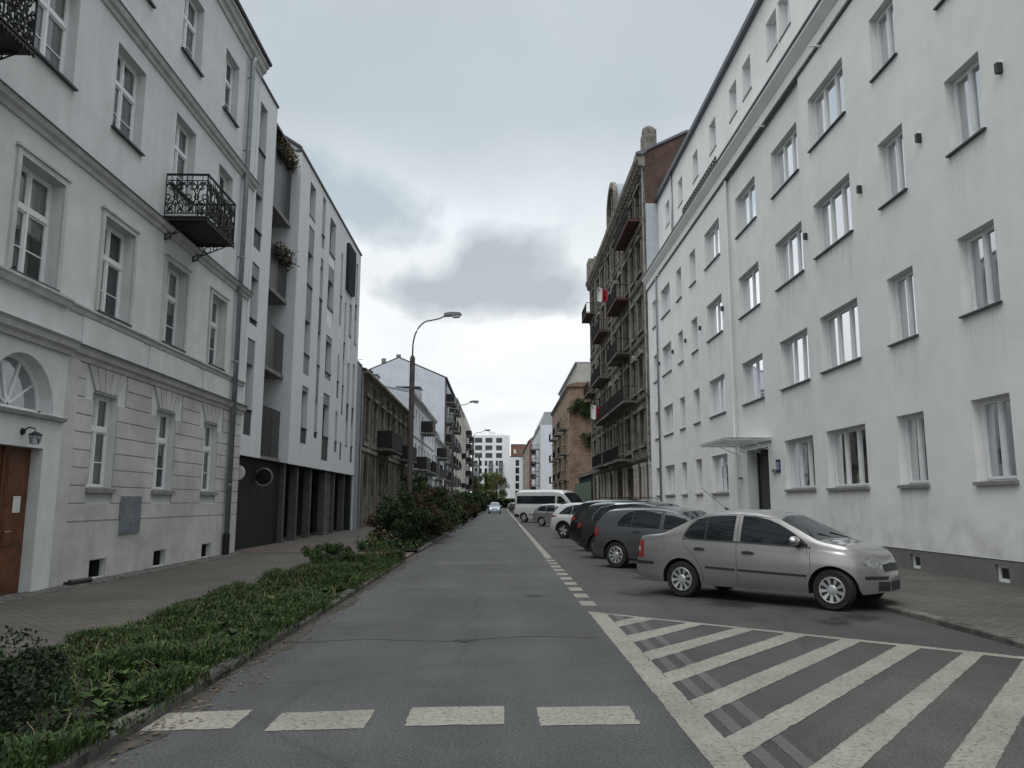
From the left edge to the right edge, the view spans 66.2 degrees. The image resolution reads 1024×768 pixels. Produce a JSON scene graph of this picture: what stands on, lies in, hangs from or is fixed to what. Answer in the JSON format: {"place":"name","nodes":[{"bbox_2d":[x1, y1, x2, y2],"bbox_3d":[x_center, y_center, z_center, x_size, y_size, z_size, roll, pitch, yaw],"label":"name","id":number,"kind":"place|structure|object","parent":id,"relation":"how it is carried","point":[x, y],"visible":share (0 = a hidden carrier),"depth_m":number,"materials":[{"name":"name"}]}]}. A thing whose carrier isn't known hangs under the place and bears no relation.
{"place":"outdoors","nodes":[
{"label":"outdoors","id":0,"kind":"place"},
{"bbox_2d":[0,525,393,659],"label":"pavement","id":1,"kind":"structure","parent":0,"point":[52,618],"depth_m":12.85,"materials":[{"name":"concrete"}]},
{"bbox_2d":[0,552,249,602],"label":"sett strip","id":2,"kind":"object","parent":1,"relation":"on","point":[10,597],"visible":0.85,"depth_m":15.53,"materials":[{"name":"stone"}]},
{"bbox_2d":[0,0,271,595],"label":"apartment building","id":3,"kind":"structure","parent":1,"relation":"on","point":[122,333],"depth_m":16.47,"materials":[{"name":"white paint"}]},
{"bbox_2d":[0,445,30,595],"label":"door","id":4,"kind":"structure","parent":3,"relation":"in","point":[14,461],"depth_m":12.94,"materials":[{"name":"brown wood"}]},
{"bbox_2d":[0,0,38,59],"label":"iron balcony","id":5,"kind":"structure","parent":3,"relation":"attached to","point":[13,41],"depth_m":11.42,"materials":[{"name":"metal"}]},
{"bbox_2d":[10,164,59,291],"bbox_3d":[-8.249,-2.709,13.459,0.395,1.993,1.400,0,-9,-1],"label":"window","id":6,"kind":"structure","parent":3,"relation":"in","point":[35,194],"depth_m":13.75,"materials":[{"name":"white glass"}]},
{"bbox_2d":[34,0,78,91],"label":"window","id":7,"kind":"structure","parent":3,"relation":"in","point":[52,15],"depth_m":14.33,"materials":[{"name":"white glass"}]},
{"bbox_2d":[85,394,115,492],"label":"window","id":8,"kind":"structure","parent":3,"relation":"in","point":[98,432],"depth_m":15.93,"materials":[{"name":"white glass"}]},
{"bbox_2d":[97,224,131,326],"bbox_3d":[-8.308,-2.295,16.207,0.430,1.993,1.380,0,-9,-1],"label":"window","id":9,"kind":"structure","parent":3,"relation":"in","point":[107,261],"depth_m":16.54,"materials":[{"name":"white glass"}]},
{"bbox_2d":[111,52,144,156],"bbox_3d":[-8.278,-6.063,16.774,0.394,1.913,1.380,0,-9,-1],"label":"window","id":10,"kind":"structure","parent":3,"relation":"in","point":[128,92],"depth_m":17.11,"materials":[{"name":"white glass"}]},
{"bbox_2d":[118,496,141,533],"bbox_3d":[-8.169,2.793,16.800,0.061,0.780,0.920,0,-9,-1],"label":"utility cabinet","id":11,"kind":"object","parent":3,"relation":"attached to","point":[129,518],"visible":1,"depth_m":16.71,"materials":[{"name":"metal"}]},
{"bbox_2d":[151,411,174,494],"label":"window","id":12,"kind":"structure","parent":3,"relation":"in","point":[160,441],"depth_m":18.84,"materials":[{"name":"white glass"}]},
{"bbox_2d":[160,268,185,352],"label":"window","id":13,"kind":"structure","parent":3,"relation":"in","point":[172,278],"depth_m":19.55,"materials":[{"name":"white glass"}]},
{"bbox_2d":[171,122,194,205],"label":"window","id":14,"kind":"structure","parent":3,"relation":"in","point":[181,151],"depth_m":20.04,"materials":[{"name":"white glass"}]},
{"bbox_2d":[181,0,203,77],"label":"window","id":15,"kind":"structure","parent":3,"relation":"in","point":[190,16],"depth_m":20.56,"materials":[{"name":"white glass"}]},
{"bbox_2d":[163,173,235,261],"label":"iron balcony","id":16,"kind":"structure","parent":3,"relation":"attached to","point":[201,231],"depth_m":18.95,"materials":[{"name":"metal"}]},
{"bbox_2d":[200,424,217,495],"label":"window","id":17,"kind":"structure","parent":3,"relation":"in","point":[206,452],"depth_m":21.78,"materials":[{"name":"white glass"}]},
{"bbox_2d":[207,299,224,371],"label":"window","id":18,"kind":"structure","parent":3,"relation":"in","point":[214,323],"depth_m":22.43,"materials":[{"name":"white glass"}]},
{"bbox_2d":[222,58,238,127],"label":"window","id":19,"kind":"structure","parent":3,"relation":"in","point":[227,84],"depth_m":23.38,"materials":[{"name":"white glass"}]},
{"bbox_2d":[234,544,359,551],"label":"driveway paving","id":20,"kind":"structure","parent":1,"relation":"on","point":[282,548],"depth_m":25.45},
{"bbox_2d":[234,77,361,550],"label":"apartment building","id":21,"kind":"structure","parent":1,"relation":"on","point":[298,420],"depth_m":30.99,"materials":[{"name":"white paint"}]},
{"bbox_2d":[243,339,254,435],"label":"window","id":22,"kind":"structure","parent":21,"relation":"in","point":[250,350],"depth_m":24.87,"materials":[{"name":"grey glass"}]},
{"bbox_2d":[253,114,265,251],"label":"window","id":23,"kind":"structure","parent":21,"relation":"in","point":[260,171],"depth_m":25.87,"materials":[{"name":"grey glass"}]},
{"bbox_2d":[255,468,272,485],"bbox_3d":[-8.431,3.159,26.636,0.630,0.630,0.169,2,-9,-13],"label":"traffic mirror","id":24,"kind":"object","parent":21,"relation":"attached to","point":[264,476],"visible":1,"depth_m":26.57,"materials":[{"name":"metal"}]},
{"bbox_2d":[275,241,298,271],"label":"balcony plant","id":25,"kind":"object","parent":21,"relation":"on","point":[285,259],"visible":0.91,"depth_m":29.36,"materials":[{"name":"green plant"}]},
{"bbox_2d":[277,136,299,173],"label":"balcony plant","id":26,"kind":"object","parent":21,"relation":"on","point":[286,154],"visible":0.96,"depth_m":29.78,"materials":[{"name":"green plant"}]},
{"bbox_2d":[303,226,313,375],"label":"window","id":27,"kind":"structure","parent":21,"relation":"in","point":[311,234],"depth_m":32.59,"materials":[{"name":"grey glass"}]},
{"bbox_2d":[314,260,322,437],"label":"window","id":28,"kind":"structure","parent":21,"relation":"in","point":[320,300],"depth_m":34.35,"materials":[{"name":"grey glass"}]},
{"bbox_2d":[321,394,328,460],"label":"window","id":29,"kind":"structure","parent":21,"relation":"in","point":[325,398],"depth_m":35.84,"materials":[{"name":"grey glass"}]},
{"bbox_2d":[327,224,335,328],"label":"window","id":30,"kind":"structure","parent":21,"relation":"in","point":[331,258],"depth_m":36.90,"materials":[{"name":"grey glass"}]},
{"bbox_2d":[345,243,356,296],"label":"bay window","id":31,"kind":"structure","parent":21,"relation":"in","point":[350,283],"depth_m":40.66,"materials":[{"name":"black metal"}]},
{"bbox_2d":[352,361,361,528],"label":"party wall","id":32,"kind":"structure","parent":1,"relation":"on","point":[357,440],"depth_m":44.52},
{"bbox_2d":[357,367,416,528],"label":"old house","id":33,"kind":"structure","parent":1,"relation":"on","point":[383,441],"depth_m":51.64,"materials":[{"name":"brown paint"}]},
{"bbox_2d":[358,359,442,492],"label":"town house","id":34,"kind":"structure","parent":1,"relation":"on","point":[425,421],"depth_m":80.81,"materials":[{"name":"grey paint"}]},
{"bbox_2d":[368,354,460,495],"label":"apartment building","id":35,"kind":"structure","parent":1,"relation":"on","point":[440,401],"depth_m":114.28,"materials":[{"name":"white paint"}]},
{"bbox_2d":[433,430,450,487],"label":"town house","id":36,"kind":"structure","parent":1,"relation":"on","point":[441,454],"depth_m":101.26,"materials":[{"name":"grey paint"}]},
{"bbox_2d":[454,398,465,493],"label":"apartment building","id":37,"kind":"structure","parent":1,"relation":"on","point":[460,456],"depth_m":162.53,"materials":[{"name":"grey paint"}]},
{"bbox_2d":[463,413,474,491],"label":"apartment building","id":38,"kind":"structure","parent":1,"relation":"on","point":[468,439],"depth_m":181.78,"materials":[{"name":"grey paint"}]},
{"bbox_2d":[403,508,487,560],"bbox_3d":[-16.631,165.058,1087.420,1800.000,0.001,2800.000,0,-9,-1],"label":"ground","id":39,"kind":"structure","parent":0,"point":[415,551],"depth_m":24.94,"materials":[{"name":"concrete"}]},
{"bbox_2d":[1,511,482,735],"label":"planting strip","id":40,"kind":"object","parent":39,"relation":"on","point":[120,711],"visible":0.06,"depth_m":5.59,"materials":[{"name":"soil"}]},
{"bbox_2d":[0,625,76,749],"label":"shrub","id":41,"kind":"object","parent":40,"relation":"on","point":[35,690],"visible":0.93,"depth_m":5.04,"materials":[{"name":"green plant"}]},
{"bbox_2d":[0,549,407,767],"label":"grass","id":42,"kind":"structure","parent":40,"relation":"on","point":[136,653],"depth_m":7.73,"materials":[{"name":"green plant"}]},
{"bbox_2d":[300,542,375,564],"bbox_3d":[-4.197,4.152,19.039,1.780,0.676,2.102,0,-9,-1],"label":"shrub","id":43,"kind":"object","parent":40,"relation":"on","point":[315,553],"visible":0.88,"depth_m":18.72,"materials":[{"name":"green plant"}]},
{"bbox_2d":[354,529,396,557],"bbox_3d":[-3.423,4.126,19.733,1.085,0.930,1.225,0,-9,-1],"label":"shrub","id":44,"kind":"object","parent":40,"relation":"on","point":[373,537],"visible":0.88,"depth_m":19.83,"materials":[{"name":"green plant"}]},
{"bbox_2d":[363,502,419,538],"bbox_3d":[-4.294,5.017,28.099,1.971,1.661,2.784,0,-9,-1],"label":"shrub","id":45,"kind":"object","parent":40,"relation":"on","point":[371,522],"visible":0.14,"depth_m":27.68,"materials":[{"name":"green plant"}]},
{"bbox_2d":[374,490,433,542],"bbox_3d":[-3.832,4.552,26.244,1.944,2.028,2.215,-7,-11,38],"label":"shrub","id":46,"kind":"object","parent":40,"relation":"on","point":[391,518],"visible":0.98,"depth_m":26.01,"materials":[{"name":"green plant"}]},
{"bbox_2d":[379,471,437,531],"bbox_3d":[-4.030,4.935,31.652,2.493,2.876,2.674,-3,-9,20],"label":"shrub","id":47,"kind":"object","parent":40,"relation":"on","point":[421,485],"visible":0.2,"depth_m":31.45,"materials":[{"name":"green plant"}]},
{"bbox_2d":[356,516,471,550],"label":"undergrowth","id":48,"kind":"object","parent":40,"relation":"on","point":[407,543],"visible":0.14,"depth_m":24.41,"materials":[{"name":"green plant"}]},
{"bbox_2d":[390,486,450,535],"bbox_3d":[-3.529,4.985,29.783,2.401,2.230,3.237,0,-9,-1],"label":"shrub","id":49,"kind":"object","parent":40,"relation":"on","point":[437,521],"visible":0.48,"depth_m":29.73,"materials":[{"name":"green plant"}]},
{"bbox_2d":[417,485,450,535],"bbox_3d":[-3.632,5.491,33.518,2.105,2.336,3.484,0,-9,-1],"label":"shrub","id":50,"kind":"object","parent":40,"relation":"on","point":[439,499],"visible":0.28,"depth_m":33.28,"materials":[{"name":"green plant"}]},
{"bbox_2d":[407,312,461,494],"bbox_3d":[-2.985,1.637,30.049,2.002,8.980,0.260,0,-9,-1],"label":"street lamp","id":51,"kind":"object","parent":40,"relation":"on","point":[411,416],"visible":0.81,"depth_m":30.05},
{"bbox_2d":[423,486,461,532],"bbox_3d":[-3.433,5.848,36.208,2.337,2.431,2.684,3,-9,-16],"label":"shrub","id":52,"kind":"object","parent":40,"relation":"on","point":[451,526],"visible":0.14,"depth_m":36.00,"materials":[{"name":"green plant"}]},
{"bbox_2d":[449,496,467,519],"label":"shrub","id":53,"kind":"object","parent":40,"relation":"on","point":[460,510],"visible":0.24,"depth_m":45.76,"materials":[{"name":"green plant"}]},
{"bbox_2d":[448,488,473,516],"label":"shrub","id":54,"kind":"object","parent":40,"relation":"on","point":[467,497],"visible":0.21,"depth_m":59.22,"materials":[{"name":"green plant"}]},
{"bbox_2d":[450,400,478,496],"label":"street lamp","id":55,"kind":"object","parent":40,"relation":"on","point":[452,456],"visible":0.83,"depth_m":56.74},
{"bbox_2d":[45,510,486,767],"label":"kerb","id":56,"kind":"structure","parent":39,"relation":"on","point":[89,754],"depth_m":6.16,"materials":[{"name":"concrete"}]},
{"bbox_2d":[474,471,497,501],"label":"street tree","id":57,"kind":"object","parent":39,"relation":"on","point":[484,488],"visible":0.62,"depth_m":202.67,"materials":[{"name":"green plant"}]},
{"bbox_2d":[471,432,509,500],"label":"apartment building","id":58,"kind":"structure","parent":39,"relation":"on","point":[496,458],"depth_m":299.28,"materials":[{"name":"white paint"}]},
{"bbox_2d":[483,472,509,502],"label":"street tree","id":59,"kind":"object","parent":39,"relation":"on","point":[501,480],"visible":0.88,"depth_m":205.65,"materials":[{"name":"green plant"}]},
{"bbox_2d":[510,456,522,498],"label":"town house","id":60,"kind":"structure","parent":39,"relation":"on","point":[516,474],"depth_m":297.27,"materials":[{"name":"paint"}]},
{"bbox_2d":[530,412,551,489],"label":"apartment building","id":61,"kind":"structure","parent":39,"relation":"on","point":[541,453],"depth_m":182.15,"materials":[{"name":"paint"}]},
{"bbox_2d":[549,362,591,492],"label":"brick building","id":62,"kind":"structure","parent":39,"relation":"on","point":[571,456],"depth_m":108.58,"materials":[{"name":"brown brick"}]},
{"bbox_2d":[567,398,590,418],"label":"wall vine","id":63,"kind":"object","parent":62,"relation":"attached to","point":[577,407],"depth_m":107.31,"materials":[{"name":"green plant"}]},
{"bbox_2d":[575,480,591,501],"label":"board fence","id":64,"kind":"object","parent":39,"relation":"on","point":[583,491],"visible":0.49,"depth_m":86.42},
{"bbox_2d":[854,597,1023,648],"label":"kerb","id":65,"kind":"structure","parent":39,"relation":"on","point":[1011,640],"depth_m":9.89,"materials":[{"name":"concrete"}]},
{"bbox_2d":[239,0,754,491],"label":"sky","id":66,"kind":"structure","parent":0,"point":[470,152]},
{"bbox_2d":[522,437,532,489],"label":"town house","id":67,"kind":"structure","parent":0,"point":[527,470],"depth_m":247.33,"materials":[{"name":"grey paint"}]},
{"bbox_2d":[80,508,1023,767],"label":"road","id":68,"kind":"structure","parent":0,"point":[520,677],"depth_m":7.59,"materials":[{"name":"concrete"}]},
{"bbox_2d":[81,554,419,767],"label":"gutter dirt","id":69,"kind":"structure","parent":68,"relation":"on","point":[137,739],"depth_m":6.45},
{"bbox_2d":[106,564,413,761],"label":"leaf litter","id":70,"kind":"object","parent":68,"relation":"on","point":[113,760],"visible":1,"depth_m":6.25,"materials":[{"name":"brown plant"}]},
{"bbox_2d":[533,504,562,525],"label":"parked car","id":71,"kind":"object","parent":68,"relation":"on","point":[542,514],"visible":0.38,"depth_m":50.89,"materials":[{"name":"silver metal"}]},
{"bbox_2d":[514,490,583,521],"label":"minibus","id":72,"kind":"object","parent":68,"relation":"on","point":[528,503],"visible":0.46,"depth_m":59.79,"materials":[{"name":"white paint"}]},
{"bbox_2d":[517,496,554,503],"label":"side window","id":73,"kind":"structure","parent":72,"relation":"in","point":[520,499],"depth_m":59.79,"materials":[{"name":"black glass"}]},
{"bbox_2d":[550,502,583,538],"bbox_3d":[3.806,5.857,33.655,4.310,1.549,2.120,-7,-11,41],"label":"parked car","id":74,"kind":"object","parent":68,"relation":"on","point":[562,515],"visible":0.21,"depth_m":33.96,"materials":[{"name":"white paint"}]},
{"bbox_2d":[140,509,1023,767],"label":"road marking","id":75,"kind":"object","parent":68,"relation":"on","point":[985,742],"visible":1,"depth_m":5.88,"materials":[{"name":"paint"}]},
{"bbox_2d":[569,497,657,551],"bbox_3d":[4.119,4.434,24.769,4.610,1.723,2.176,-7,-11,41],"label":"parked car","id":76,"kind":"object","parent":68,"relation":"on","point":[579,513],"visible":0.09,"depth_m":25.38,"materials":[{"name":"black paint"}]},
{"bbox_2d":[576,501,680,558],"bbox_3d":[4.034,4.034,21.695,4.460,1.600,2.138,-7,-11,41],"label":"parked car","id":77,"kind":"object","parent":68,"relation":"on","point":[593,514],"visible":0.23,"depth_m":22.13,"materials":[{"name":"black paint"}]},
{"bbox_2d":[592,506,707,567],"bbox_3d":[4.067,3.636,18.575,4.270,1.459,2.073,-7,-11,41],"label":"parked car","id":78,"kind":"object","parent":68,"relation":"on","point":[619,533],"visible":0.43,"depth_m":18.65,"materials":[{"name":"grey paint"}]},
{"bbox_2d":[614,615,813,767],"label":"worn marking","id":79,"kind":"object","parent":68,"relation":"on","point":[764,756],"visible":1,"depth_m":5.85,"materials":[{"name":"grey paint"}]},
{"bbox_2d":[637,488,900,610],"bbox_3d":[4.166,2.626,13.014,4.054,1.804,1.978,-7,-11,41],"label":"parked car","id":80,"kind":"object","parent":68,"relation":"on","point":[829,568],"visible":1,"depth_m":12.28,"materials":[{"name":"silver metal"}]},
{"bbox_2d":[797,656,1023,767],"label":"road repair","id":81,"kind":"structure","parent":68,"relation":"on","point":[936,731],"depth_m":5.66,"materials":[{"name":"concrete"}]},
{"bbox_2d":[582,126,688,500],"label":"tenement building","id":82,"kind":"structure","parent":0,"point":[617,267],"depth_m":57.55,"materials":[{"name":"brick"}]},
{"bbox_2d":[641,0,1023,587],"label":"apartment building","id":83,"kind":"structure","parent":0,"point":[832,279],"depth_m":20.81,"materials":[{"name":"paint"}]},
{"bbox_2d":[665,465,674,495],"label":"window","id":84,"kind":"structure","parent":83,"relation":"in","point":[671,468],"depth_m":43.85,"materials":[{"name":"white glass"}]},
{"bbox_2d":[703,222,719,270],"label":"window","id":85,"kind":"structure","parent":83,"relation":"in","point":[713,238],"depth_m":35.46,"materials":[{"name":"clear glass"}]},
{"bbox_2d":[706,297,722,342],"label":"window","id":86,"kind":"structure","parent":83,"relation":"in","point":[716,313],"depth_m":35.05,"materials":[{"name":"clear glass"}]},
{"bbox_2d":[708,376,725,418],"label":"window","id":87,"kind":"structure","parent":83,"relation":"in","point":[718,385],"depth_m":34.51,"materials":[{"name":"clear glass"}]},
{"bbox_2d":[711,454,728,494],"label":"window","id":88,"kind":"structure","parent":83,"relation":"in","point":[722,460],"depth_m":33.97,"materials":[{"name":"clear glass"}]},
{"bbox_2d":[735,181,756,239],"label":"window","id":89,"kind":"structure","parent":83,"relation":"in","point":[747,201],"depth_m":30.99,"materials":[{"name":"clear glass"}]},
{"bbox_2d":[738,266,760,319],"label":"window","id":90,"kind":"structure","parent":83,"relation":"in","point":[751,281],"depth_m":30.54,"materials":[{"name":"clear glass"}]},
{"bbox_2d":[741,356,764,405],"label":"window","id":91,"kind":"structure","parent":83,"relation":"in","point":[755,381],"depth_m":30.01,"materials":[{"name":"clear glass"}]},
{"bbox_2d":[757,449,770,508],"bbox_3d":[9.511,4.056,28.890,0.100,3.330,2.350,0,-9,-1],"label":"entrance door","id":92,"kind":"structure","parent":83,"relation":"in","point":[762,458],"depth_m":29.62,"materials":[{"name":"black metal"}]},
{"bbox_2d":[770,129,798,199],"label":"window","id":93,"kind":"structure","parent":83,"relation":"in","point":[787,155],"depth_m":26.78,"materials":[{"name":"clear glass"}]},
{"bbox_2d":[778,0,790,42],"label":"window","id":94,"kind":"structure","parent":83,"relation":"in","point":[786,8],"depth_m":28.85,"materials":[{"name":"clear glass"}]},
{"bbox_2d":[775,226,804,291],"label":"window","id":95,"kind":"structure","parent":83,"relation":"in","point":[792,263],"depth_m":26.27,"materials":[{"name":"clear glass"}]},
{"bbox_2d":[779,331,810,390],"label":"window","id":96,"kind":"structure","parent":83,"relation":"in","point":[797,356],"depth_m":25.73,"materials":[{"name":"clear glass"}]},
{"bbox_2d":[784,436,815,491],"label":"window","id":97,"kind":"structure","parent":83,"relation":"in","point":[802,450],"depth_m":25.23,"materials":[{"name":"clear glass"}]},
{"bbox_2d":[807,65,845,152],"bbox_3d":[9.231,-8.069,22.850,0.375,1.688,2.550,0,-9,-1],"label":"window","id":98,"kind":"structure","parent":83,"relation":"in","point":[829,105],"depth_m":23.02,"materials":[{"name":"clear glass"}]},
{"bbox_2d":[813,179,853,259],"bbox_3d":[9.193,-4.721,22.347,0.320,1.678,2.550,0,-9,-1],"label":"window","id":99,"kind":"structure","parent":83,"relation":"in","point":[835,212],"depth_m":22.55,"materials":[{"name":"clear glass"}]},
{"bbox_2d":[820,301,861,373],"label":"window","id":100,"kind":"structure","parent":83,"relation":"in","point":[843,340],"depth_m":22.05,"materials":[{"name":"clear glass"}]},
{"bbox_2d":[826,425,869,490],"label":"window","id":101,"kind":"structure","parent":83,"relation":"in","point":[849,445],"depth_m":21.51,"materials":[{"name":"clear glass"}]},
{"bbox_2d":[869,1,897,82],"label":"window","id":102,"kind":"structure","parent":83,"relation":"in","point":[885,29],"depth_m":19.67,"materials":[{"name":"clear glass"}]},
{"bbox_2d":[878,130,907,209],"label":"window","id":103,"kind":"structure","parent":83,"relation":"in","point":[894,150],"depth_m":19.15,"materials":[{"name":"clear glass"}]},
{"bbox_2d":[887,270,918,346],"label":"window","id":104,"kind":"structure","parent":83,"relation":"in","point":[904,285],"depth_m":18.64,"materials":[{"name":"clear glass"}]},
{"bbox_2d":[897,413,929,487],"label":"window","id":105,"kind":"structure","parent":83,"relation":"in","point":[914,424],"depth_m":18.11,"materials":[{"name":"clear glass"}]},
{"bbox_2d":[945,59,986,157],"bbox_3d":[9.318,-5.676,15.999,0.375,1.678,1.310,0,-9,-1],"label":"window","id":106,"kind":"structure","parent":83,"relation":"in","point":[967,92],"depth_m":16.16,"materials":[{"name":"clear glass"}]},
{"bbox_2d":[959,224,1002,318],"bbox_3d":[9.279,-2.249,15.483,0.320,1.668,1.310,0,-9,-1],"label":"window","id":107,"kind":"structure","parent":83,"relation":"in","point":[981,247],"depth_m":15.63,"materials":[{"name":"white glass"}]},
{"bbox_2d":[972,395,1018,485],"bbox_3d":[9.268,1.078,14.983,0.320,1.688,1.310,0,-9,-1],"label":"window","id":108,"kind":"structure","parent":83,"relation":"in","point":[999,452],"depth_m":15.12,"materials":[{"name":"white glass"}]},
{"bbox_2d":[998,564,1009,582],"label":"basement window","id":109,"kind":"structure","parent":83,"relation":"in","point":[1003,570],"depth_m":14.71,"materials":[{"name":"white glass"}]},
{"bbox_2d":[870,567,1023,638],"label":"pavement","id":110,"kind":"structure","parent":0,"point":[996,607],"depth_m":12.29,"materials":[{"name":"concrete"}]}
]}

